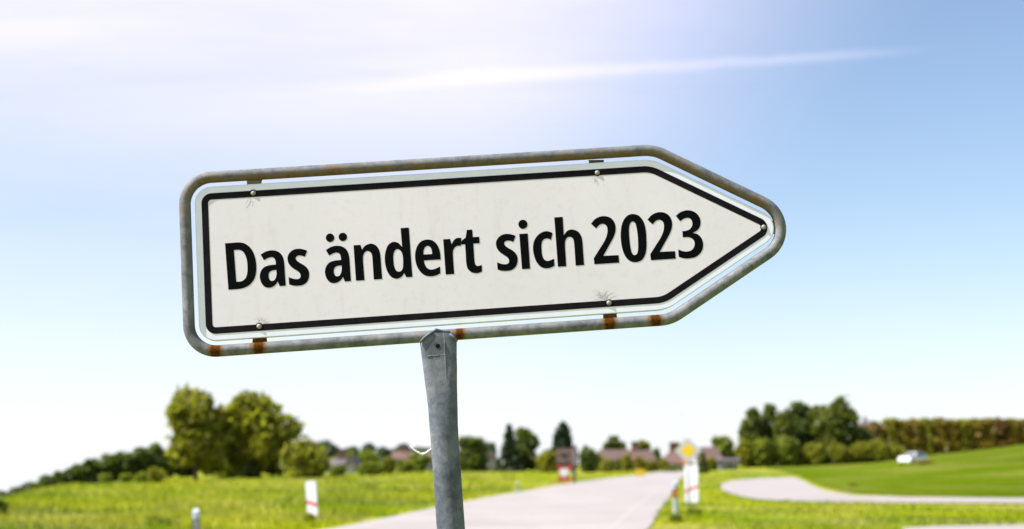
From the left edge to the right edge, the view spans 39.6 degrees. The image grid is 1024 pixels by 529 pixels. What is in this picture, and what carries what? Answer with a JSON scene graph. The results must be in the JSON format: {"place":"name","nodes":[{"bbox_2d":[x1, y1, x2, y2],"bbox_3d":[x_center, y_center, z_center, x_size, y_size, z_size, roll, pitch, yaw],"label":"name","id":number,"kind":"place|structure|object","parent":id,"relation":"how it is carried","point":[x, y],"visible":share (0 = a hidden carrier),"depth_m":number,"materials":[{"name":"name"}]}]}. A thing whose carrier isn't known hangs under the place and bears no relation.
{"place":"outdoors","nodes":[
{"label":"outdoors","id":0,"kind":"place"},
{"bbox_2d":[330,471,683,528],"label":"road","id":1,"kind":"structure","parent":0,"point":[602,507],"depth_m":50.63,"materials":[{"name":"grey asphalt"}]},
{"bbox_2d":[358,472,656,528],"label":"road edge line","id":2,"kind":"object","parent":1,"relation":"on","point":[464,505],"visible":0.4,"depth_m":46.34,"materials":[{"name":"paint"}]},
{"bbox_2d":[608,472,682,528],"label":"road edge line","id":3,"kind":"object","parent":1,"relation":"on","point":[619,521],"visible":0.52,"depth_m":49.39,"materials":[{"name":"paint"}]},
{"bbox_2d":[0,464,1023,528],"bbox_3d":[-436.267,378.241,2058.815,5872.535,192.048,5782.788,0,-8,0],"label":"ground","id":4,"kind":"structure","parent":0,"point":[760,471],"depth_m":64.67,"materials":[{"name":"green plant"}]},
{"bbox_2d":[0,498,8,514],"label":"bush","id":5,"kind":"object","parent":4,"relation":"on","point":[4,505],"visible":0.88,"depth_m":43.35,"materials":[{"name":"green plant"}]},
{"bbox_2d":[9,485,26,495],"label":"deciduous tree","id":6,"kind":"object","parent":4,"relation":"on","point":[14,490],"visible":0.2,"depth_m":138.96,"materials":[{"name":"green plant"}]},
{"bbox_2d":[22,481,41,490],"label":"deciduous tree","id":7,"kind":"object","parent":4,"relation":"on","point":[28,485],"visible":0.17,"depth_m":140.19,"materials":[{"name":"green plant"}]},
{"bbox_2d":[34,473,57,487],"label":"deciduous tree","id":8,"kind":"object","parent":4,"relation":"on","point":[45,480],"visible":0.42,"depth_m":141.88,"materials":[{"name":"green plant"}]},
{"bbox_2d":[53,470,73,484],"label":"deciduous tree","id":9,"kind":"object","parent":4,"relation":"on","point":[64,476],"visible":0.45,"depth_m":143.52,"materials":[{"name":"green plant"}]},
{"bbox_2d":[65,463,93,483],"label":"deciduous tree","id":10,"kind":"object","parent":4,"relation":"on","point":[80,472],"visible":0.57,"depth_m":144.73,"materials":[{"name":"green plant"}]},
{"bbox_2d":[82,457,108,484],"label":"deciduous tree","id":11,"kind":"object","parent":4,"relation":"on","point":[96,466],"visible":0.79,"depth_m":146.41,"materials":[{"name":"green plant"}]},
{"bbox_2d":[98,472,112,483],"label":"bush","id":12,"kind":"object","parent":4,"relation":"on","point":[105,478],"visible":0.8,"depth_m":120.40,"materials":[{"name":"green plant"}]},
{"bbox_2d":[98,452,121,483],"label":"deciduous tree","id":13,"kind":"object","parent":4,"relation":"on","point":[110,462],"visible":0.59,"depth_m":148.08,"materials":[{"name":"green plant"}]},
{"bbox_2d":[115,450,136,479],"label":"deciduous tree","id":14,"kind":"object","parent":4,"relation":"on","point":[127,460],"visible":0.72,"depth_m":149.29,"materials":[{"name":"green plant"}]},
{"bbox_2d":[119,473,132,482],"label":"bush","id":15,"kind":"object","parent":4,"relation":"on","point":[125,477],"visible":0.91,"depth_m":120.31,"materials":[{"name":"green plant"}]},
{"bbox_2d":[132,471,146,482],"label":"bush","id":16,"kind":"object","parent":4,"relation":"on","point":[139,477],"visible":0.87,"depth_m":120.40,"materials":[{"name":"green plant"}]},
{"bbox_2d":[128,446,152,473],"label":"deciduous tree","id":17,"kind":"object","parent":4,"relation":"on","point":[143,458],"visible":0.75,"depth_m":150.85,"materials":[{"name":"green plant"}]},
{"bbox_2d":[144,466,166,482],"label":"bush","id":18,"kind":"object","parent":4,"relation":"on","point":[156,475],"visible":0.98,"depth_m":120.32,"materials":[{"name":"green plant"}]},
{"bbox_2d":[145,441,171,475],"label":"deciduous tree","id":19,"kind":"object","parent":4,"relation":"on","point":[156,453],"visible":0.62,"depth_m":152.51,"materials":[{"name":"green plant"}]},
{"bbox_2d":[143,514,180,525],"bbox_3d":[-9.083,6.656,36.712,0.855,0.459,0.822,-7,-11,42],"label":"weed clump","id":20,"kind":"object","parent":4,"relation":"on","point":[153,519],"visible":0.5,"depth_m":36.55,"materials":[{"name":"green plant"}]},
{"bbox_2d":[165,464,183,476],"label":"deciduous tree","id":21,"kind":"object","parent":4,"relation":"on","point":[170,472],"visible":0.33,"depth_m":169.34,"materials":[{"name":"green plant"}]},
{"bbox_2d":[174,465,193,476],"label":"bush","id":22,"kind":"object","parent":4,"relation":"on","point":[186,472],"visible":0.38,"depth_m":169.59,"materials":[{"name":"green plant"}]},
{"bbox_2d":[192,508,199,528],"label":"delineator post","id":23,"kind":"object","parent":4,"relation":"on","point":[196,519],"visible":1,"depth_m":24.39,"materials":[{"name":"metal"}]},
{"bbox_2d":[163,381,234,480],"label":"deciduous tree","id":24,"kind":"object","parent":4,"relation":"on","point":[198,422],"visible":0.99,"depth_m":132.98,"materials":[{"name":"green plant"}]},
{"bbox_2d":[214,464,238,478],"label":"bush","id":25,"kind":"object","parent":4,"relation":"on","point":[225,473],"visible":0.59,"depth_m":138.14,"materials":[{"name":"green plant"}]},
{"bbox_2d":[238,460,262,477],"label":"bush","id":26,"kind":"object","parent":4,"relation":"on","point":[249,469],"visible":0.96,"depth_m":134.13,"materials":[{"name":"green plant"}]},
{"bbox_2d":[222,389,308,477],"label":"deciduous tree","id":27,"kind":"object","parent":4,"relation":"on","point":[261,432],"visible":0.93,"depth_m":135.34,"materials":[{"name":"green plant"}]},
{"bbox_2d":[275,435,331,477],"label":"bush","id":28,"kind":"object","parent":4,"relation":"on","point":[306,458],"visible":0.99,"depth_m":131.52,"materials":[{"name":"green plant"}]},
{"bbox_2d":[305,481,317,515],"bbox_3d":[-5.741,6.951,40.965,0.311,1.416,0.114,-8,-10,15],"label":"countdown beacon","id":29,"kind":"object","parent":4,"relation":"on","point":[311,497],"visible":0.81,"depth_m":40.95,"materials":[{"name":"white plastic"}]},
{"bbox_2d":[316,439,340,457],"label":"deciduous tree","id":30,"kind":"object","parent":4,"relation":"on","point":[333,451],"visible":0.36,"depth_m":326.10,"materials":[{"name":"green plant"}]},
{"bbox_2d":[326,449,347,472],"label":"house","id":31,"kind":"structure","parent":4,"relation":"on","point":[341,459],"depth_m":172.76,"materials":[{"name":"paint"}]},
{"bbox_2d":[329,463,346,475],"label":"bush","id":32,"kind":"object","parent":4,"relation":"on","point":[339,469],"visible":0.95,"depth_m":140.26,"materials":[{"name":"green plant"}]},
{"bbox_2d":[344,456,361,472],"bbox_3d":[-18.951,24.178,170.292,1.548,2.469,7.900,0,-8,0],"label":"house","id":33,"kind":"structure","parent":4,"relation":"on","point":[352,463],"depth_m":166.85,"materials":[{"name":"grey paint"}]},
{"bbox_2d":[361,442,376,452],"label":"deciduous tree","id":34,"kind":"object","parent":4,"relation":"on","point":[371,446],"visible":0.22,"depth_m":326.97,"materials":[{"name":"green plant"}]},
{"bbox_2d":[357,449,381,462],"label":"deciduous tree","id":35,"kind":"object","parent":4,"relation":"on","point":[366,455],"visible":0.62,"depth_m":192.34,"materials":[{"name":"green plant"}]},
{"bbox_2d":[356,461,383,474],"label":"bush","id":36,"kind":"object","parent":4,"relation":"on","point":[370,468],"visible":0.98,"depth_m":138.00,"materials":[{"name":"green plant"}]},
{"bbox_2d":[376,446,391,459],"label":"deciduous tree","id":37,"kind":"object","parent":4,"relation":"on","point":[382,452],"visible":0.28,"depth_m":325.36,"materials":[{"name":"green plant"}]},
{"bbox_2d":[382,455,396,473],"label":"bush","id":38,"kind":"object","parent":4,"relation":"on","point":[389,463],"visible":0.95,"depth_m":142.20,"materials":[{"name":"green plant"}]},
{"bbox_2d":[395,460,415,472],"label":"bush","id":39,"kind":"object","parent":4,"relation":"on","point":[404,466],"visible":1,"depth_m":148.01,"materials":[{"name":"green plant"}]},
{"bbox_2d":[391,443,432,469],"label":"house","id":40,"kind":"structure","parent":4,"relation":"on","point":[403,453],"depth_m":201.31,"materials":[{"name":"pink paint"}]},
{"bbox_2d":[407,450,431,471],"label":"deciduous tree","id":41,"kind":"object","parent":4,"relation":"on","point":[421,462],"visible":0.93,"depth_m":157.68,"materials":[{"name":"green plant"}]},
{"bbox_2d":[459,435,489,471],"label":"deciduous tree","id":42,"kind":"object","parent":4,"relation":"on","point":[473,455],"visible":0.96,"depth_m":157.67,"materials":[{"name":"green plant"}]},
{"bbox_2d":[179,145,785,528],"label":"direction sign","id":43,"kind":"object","parent":4,"relation":"on","point":[609,241],"visible":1,"depth_m":3.12,"materials":[{"name":"metal"}]},
{"bbox_2d":[484,440,497,462],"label":"deciduous tree","id":44,"kind":"object","parent":4,"relation":"on","point":[491,446],"visible":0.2,"depth_m":237.62,"materials":[{"name":"green plant"}]},
{"bbox_2d":[486,450,496,470],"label":"house","id":45,"kind":"structure","parent":4,"relation":"on","point":[491,457],"depth_m":184.18,"materials":[{"name":"grey paint"}]},
{"bbox_2d":[493,423,524,471],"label":"conifer tree","id":46,"kind":"object","parent":4,"relation":"on","point":[508,460],"visible":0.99,"depth_m":162.97,"materials":[{"name":"green plant"}]},
{"bbox_2d":[514,426,540,471],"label":"deciduous tree","id":47,"kind":"object","parent":4,"relation":"on","point":[528,442],"visible":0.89,"depth_m":165.84,"materials":[{"name":"green plant"}]},
{"bbox_2d":[535,449,558,471],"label":"bush","id":48,"kind":"object","parent":4,"relation":"on","point":[545,461],"visible":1,"depth_m":155.84,"materials":[{"name":"green plant"}]},
{"bbox_2d":[543,420,577,471],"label":"conifer tree","id":49,"kind":"object","parent":4,"relation":"on","point":[562,437],"visible":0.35,"depth_m":173.14,"materials":[{"name":"green plant"}]},
{"bbox_2d":[556,448,571,483],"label":"railway crossing sign","id":50,"kind":"object","parent":4,"relation":"on","point":[563,455],"visible":0.93,"depth_m":104.89,"materials":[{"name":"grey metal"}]},
{"bbox_2d":[571,445,577,482],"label":"signal post","id":51,"kind":"object","parent":4,"relation":"on","point":[574,464],"visible":0.89,"depth_m":107.94,"materials":[{"name":"grey metal"}]},
{"bbox_2d":[578,444,600,472],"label":"bush","id":52,"kind":"object","parent":4,"relation":"on","point":[588,459],"visible":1,"depth_m":157.78,"materials":[{"name":"green plant"}]},
{"bbox_2d":[599,458,614,471],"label":"bush","id":53,"kind":"object","parent":4,"relation":"on","point":[606,465],"visible":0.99,"depth_m":167.93,"materials":[{"name":"green plant"}]},
{"bbox_2d":[601,435,626,449],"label":"deciduous tree","id":54,"kind":"object","parent":4,"relation":"on","point":[613,443],"visible":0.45,"depth_m":256.97,"materials":[{"name":"green plant"}]},
{"bbox_2d":[613,458,621,471],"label":"bush","id":55,"kind":"object","parent":4,"relation":"on","point":[617,465],"visible":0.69,"depth_m":181.86,"materials":[{"name":"green plant"}]},
{"bbox_2d":[598,442,656,470],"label":"house","id":56,"kind":"structure","parent":4,"relation":"on","point":[634,452],"depth_m":196.40,"materials":[{"name":"paint"}]},
{"bbox_2d":[620,453,634,471],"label":"deciduous tree","id":57,"kind":"object","parent":4,"relation":"on","point":[627,463],"visible":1,"depth_m":172.87,"materials":[{"name":"green plant"}]},
{"bbox_2d":[634,456,647,470],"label":"bush","id":58,"kind":"object","parent":4,"relation":"on","point":[640,463],"visible":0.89,"depth_m":175.84,"materials":[{"name":"green plant"}]},
{"bbox_2d":[634,439,650,449],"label":"deciduous tree","id":59,"kind":"object","parent":4,"relation":"on","point":[643,444],"visible":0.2,"depth_m":259.12,"materials":[{"name":"green plant"}]},
{"bbox_2d":[645,460,657,471],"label":"bush","id":60,"kind":"object","parent":4,"relation":"on","point":[651,465],"visible":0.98,"depth_m":179.82,"materials":[{"name":"green plant"}]},
{"bbox_2d":[657,458,668,469],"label":"bush","id":61,"kind":"object","parent":4,"relation":"on","point":[662,462],"visible":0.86,"depth_m":192.68,"materials":[{"name":"green plant"}]},
{"bbox_2d":[659,465,682,471],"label":"bush","id":62,"kind":"object","parent":4,"relation":"on","point":[672,468],"visible":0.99,"depth_m":182.60,"materials":[{"name":"green plant"}]},
{"bbox_2d":[673,481,677,513],"bbox_3d":[4.700,6.894,40.924,0.157,1.313,0.125,1,-8,-8],"label":"delineator post","id":63,"kind":"object","parent":4,"relation":"on","point":[675,497],"visible":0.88,"depth_m":40.90,"materials":[{"name":"plastic"}]},
{"bbox_2d":[668,513,682,521],"bbox_3d":[4.530,7.061,39.415,0.423,0.380,0.394,0,-8,0],"label":"weed clump","id":64,"kind":"object","parent":4,"relation":"on","point":[675,517],"visible":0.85,"depth_m":39.34,"materials":[{"name":"green plant"}]},
{"bbox_2d":[663,442,693,470],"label":"house","id":65,"kind":"structure","parent":4,"relation":"on","point":[673,457],"depth_m":199.88,"materials":[{"name":"red tile"}]},
{"bbox_2d":[675,438,700,507],"bbox_3d":[6.241,7.545,50.285,0.912,2.824,0.080,-2,-8,12],"label":"priority road sign","id":66,"kind":"object","parent":4,"relation":"on","point":[687,450],"visible":0.92,"depth_m":50.36,"materials":[{"name":"yellow metal"}]},
{"bbox_2d":[684,465,697,504],"bbox_3d":[7.018,8.779,55.592,0.527,1.854,0.114,-2,-8,16],"label":"countdown beacon","id":67,"kind":"object","parent":4,"relation":"on","point":[693,472],"visible":0.8,"depth_m":55.57,"materials":[{"name":"white plastic"}]},
{"bbox_2d":[697,451,709,473],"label":"bush","id":68,"kind":"object","parent":4,"relation":"on","point":[702,464],"visible":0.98,"depth_m":148.25,"materials":[{"name":"green plant"}]},
{"bbox_2d":[695,447,722,469],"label":"house","id":69,"kind":"structure","parent":4,"relation":"on","point":[714,452],"depth_m":191.64,"materials":[{"name":"pink paint"}]},
{"bbox_2d":[706,457,718,470],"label":"bush","id":70,"kind":"object","parent":4,"relation":"on","point":[713,463],"visible":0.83,"depth_m":177.83,"materials":[{"name":"green plant"}]},
{"bbox_2d":[710,435,737,457],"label":"deciduous tree","id":71,"kind":"object","parent":4,"relation":"on","point":[725,445],"visible":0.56,"depth_m":197.21,"materials":[{"name":"green plant"}]},
{"bbox_2d":[716,458,740,469],"bbox_3d":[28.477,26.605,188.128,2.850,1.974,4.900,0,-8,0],"label":"house","id":72,"kind":"structure","parent":4,"relation":"on","point":[727,463],"depth_m":186.15,"materials":[{"name":"tile"}]},
{"bbox_2d":[734,437,753,467],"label":"bush","id":73,"kind":"object","parent":4,"relation":"on","point":[743,450],"visible":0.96,"depth_m":225.12,"materials":[{"name":"green plant"}]},
{"bbox_2d":[737,417,761,445],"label":"deciduous tree","id":74,"kind":"object","parent":4,"relation":"on","point":[746,431],"visible":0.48,"depth_m":233.90,"materials":[{"name":"green plant"}]},
{"bbox_2d":[744,406,769,467],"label":"deciduous tree","id":75,"kind":"object","parent":4,"relation":"on","point":[758,421],"visible":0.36,"depth_m":236.75,"materials":[{"name":"green plant"}]},
{"bbox_2d":[750,436,778,466],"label":"bush","id":76,"kind":"object","parent":4,"relation":"on","point":[764,451],"visible":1,"depth_m":224.83,"materials":[{"name":"green plant"}]},
{"bbox_2d":[762,403,778,466],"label":"deciduous tree","id":77,"kind":"object","parent":4,"relation":"on","point":[769,409],"visible":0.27,"depth_m":239.80,"materials":[{"name":"green plant"}]},
{"bbox_2d":[772,410,794,446],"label":"deciduous tree","id":78,"kind":"object","parent":4,"relation":"on","point":[783,424],"visible":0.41,"depth_m":233.55,"materials":[{"name":"green plant"}]},
{"bbox_2d":[774,435,802,466],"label":"bush","id":79,"kind":"object","parent":4,"relation":"on","point":[788,451],"visible":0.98,"depth_m":224.77,"materials":[{"name":"green plant"}]},
{"bbox_2d":[784,400,812,448],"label":"deciduous tree","id":80,"kind":"object","parent":4,"relation":"on","point":[800,419],"visible":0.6,"depth_m":236.38,"materials":[{"name":"green plant"}]},
{"bbox_2d":[799,442,827,465],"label":"bush","id":81,"kind":"object","parent":4,"relation":"on","point":[814,454],"visible":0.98,"depth_m":224.80,"materials":[{"name":"green plant"}]},
{"bbox_2d":[824,442,852,464],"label":"bush","id":82,"kind":"object","parent":4,"relation":"on","point":[837,453],"visible":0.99,"depth_m":224.74,"materials":[{"name":"green plant"}]},
{"bbox_2d":[849,441,872,463],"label":"bush","id":83,"kind":"object","parent":4,"relation":"on","point":[860,452],"visible":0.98,"depth_m":225.19,"materials":[{"name":"green plant"}]},
{"bbox_2d":[854,426,873,442],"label":"deciduous tree","id":84,"kind":"object","parent":4,"relation":"on","point":[868,435],"visible":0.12,"depth_m":239.31,"materials":[{"name":"green plant"}]},
{"bbox_2d":[863,438,894,462],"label":"bush","id":85,"kind":"object","parent":4,"relation":"on","point":[879,451],"visible":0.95,"depth_m":224.85,"materials":[{"name":"green plant"}]},
{"bbox_2d":[868,420,889,444],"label":"deciduous tree","id":86,"kind":"object","parent":4,"relation":"on","point":[879,430],"visible":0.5,"depth_m":259.78,"materials":[{"name":"brown plant"}]},
{"bbox_2d":[881,417,900,445],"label":"hedge tree","id":87,"kind":"object","parent":4,"relation":"on","point":[890,424],"visible":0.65,"depth_m":263.15,"materials":[{"name":"green plant"}]},
{"bbox_2d":[888,444,906,459],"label":"bush","id":88,"kind":"object","parent":4,"relation":"on","point":[897,451],"visible":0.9,"depth_m":224.97,"materials":[{"name":"green plant"}]},
{"bbox_2d":[897,418,915,452],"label":"hedge tree","id":89,"kind":"object","parent":4,"relation":"on","point":[904,434],"visible":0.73,"depth_m":262.89,"materials":[{"name":"green plant"}]},
{"bbox_2d":[909,417,927,453],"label":"hedge tree","id":90,"kind":"object","parent":4,"relation":"on","point":[918,437],"visible":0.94,"depth_m":262.92,"materials":[{"name":"green plant"}]},
{"bbox_2d":[911,459,936,463],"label":"bush","id":91,"kind":"object","parent":4,"relation":"on","point":[925,461],"visible":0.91,"depth_m":164.72,"materials":[{"name":"green plant"}]},
{"bbox_2d":[920,416,937,455],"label":"hedge tree","id":92,"kind":"object","parent":4,"relation":"on","point":[928,432],"visible":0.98,"depth_m":262.97,"materials":[{"name":"green plant"}]},
{"bbox_2d":[932,417,951,453],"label":"hedge tree","id":93,"kind":"object","parent":4,"relation":"on","point":[941,444],"visible":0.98,"depth_m":262.96,"materials":[{"name":"green plant"}]},
{"bbox_2d":[945,418,963,452],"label":"hedge tree","id":94,"kind":"object","parent":4,"relation":"on","point":[953,432],"visible":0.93,"depth_m":262.93,"materials":[{"name":"green plant"}]},
{"bbox_2d":[958,418,974,451],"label":"hedge tree","id":95,"kind":"object","parent":4,"relation":"on","point":[966,429],"visible":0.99,"depth_m":262.89,"materials":[{"name":"green plant"}]},
{"bbox_2d":[969,417,987,450],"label":"hedge tree","id":96,"kind":"object","parent":4,"relation":"on","point":[977,434],"visible":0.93,"depth_m":263.04,"materials":[{"name":"green plant"}]},
{"bbox_2d":[980,417,999,448],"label":"hedge tree","id":97,"kind":"object","parent":4,"relation":"on","point":[990,431],"visible":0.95,"depth_m":262.92,"materials":[{"name":"green plant"}]},
{"bbox_2d":[993,416,1010,447],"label":"hedge tree","id":98,"kind":"object","parent":4,"relation":"on","point":[1003,424],"visible":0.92,"depth_m":263.05,"materials":[{"name":"green plant"}]},
{"bbox_2d":[1005,417,1020,445],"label":"hedge tree","id":99,"kind":"object","parent":4,"relation":"on","point":[1014,433],"visible":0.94,"depth_m":263.18,"materials":[{"name":"green plant"}]},
{"bbox_2d":[1017,418,1023,444],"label":"hedge tree","id":100,"kind":"object","parent":4,"relation":"on","point":[1021,423],"visible":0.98,"depth_m":263.42,"materials":[{"name":"green plant"}]},
{"bbox_2d":[0,0,1023,491],"label":"sky","id":101,"kind":"structure","parent":0,"point":[886,137],"materials":[{"name":"blue"}]},
{"bbox_2d":[721,477,1023,502],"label":"side path","id":102,"kind":"structure","parent":0,"point":[785,488],"depth_m":73.38,"materials":[{"name":"grey asphalt"}]},
{"bbox_2d":[766,445,1023,495],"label":"field","id":103,"kind":"structure","parent":0,"point":[994,472],"depth_m":126.58,"materials":[{"name":"green plant"}]},
{"bbox_2d":[807,404,826,464],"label":"deciduous tree","id":104,"kind":"object","parent":103,"relation":"on","point":[814,412],"visible":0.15,"depth_m":240.07,"materials":[{"name":"green plant"}]},
{"bbox_2d":[809,402,851,464],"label":"deciduous tree","id":105,"kind":"object","parent":103,"relation":"on","point":[829,428],"visible":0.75,"depth_m":233.48,"materials":[{"name":"green plant"}]},
{"bbox_2d":[833,395,863,448],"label":"deciduous tree","id":106,"kind":"object","parent":103,"relation":"on","point":[852,417],"visible":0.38,"depth_m":236.46,"materials":[{"name":"green plant"}]},
{"bbox_2d":[898,452,927,464],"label":"parked car","id":107,"kind":"object","parent":103,"relation":"on","point":[908,457],"visible":0.73,"depth_m":169.70,"materials":[{"name":"white paint"}]},
{"bbox_2d":[903,525,1023,528],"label":"pavement","id":108,"kind":"structure","parent":0,"point":[980,527],"depth_m":35.49,"materials":[{"name":"grey asphalt"}]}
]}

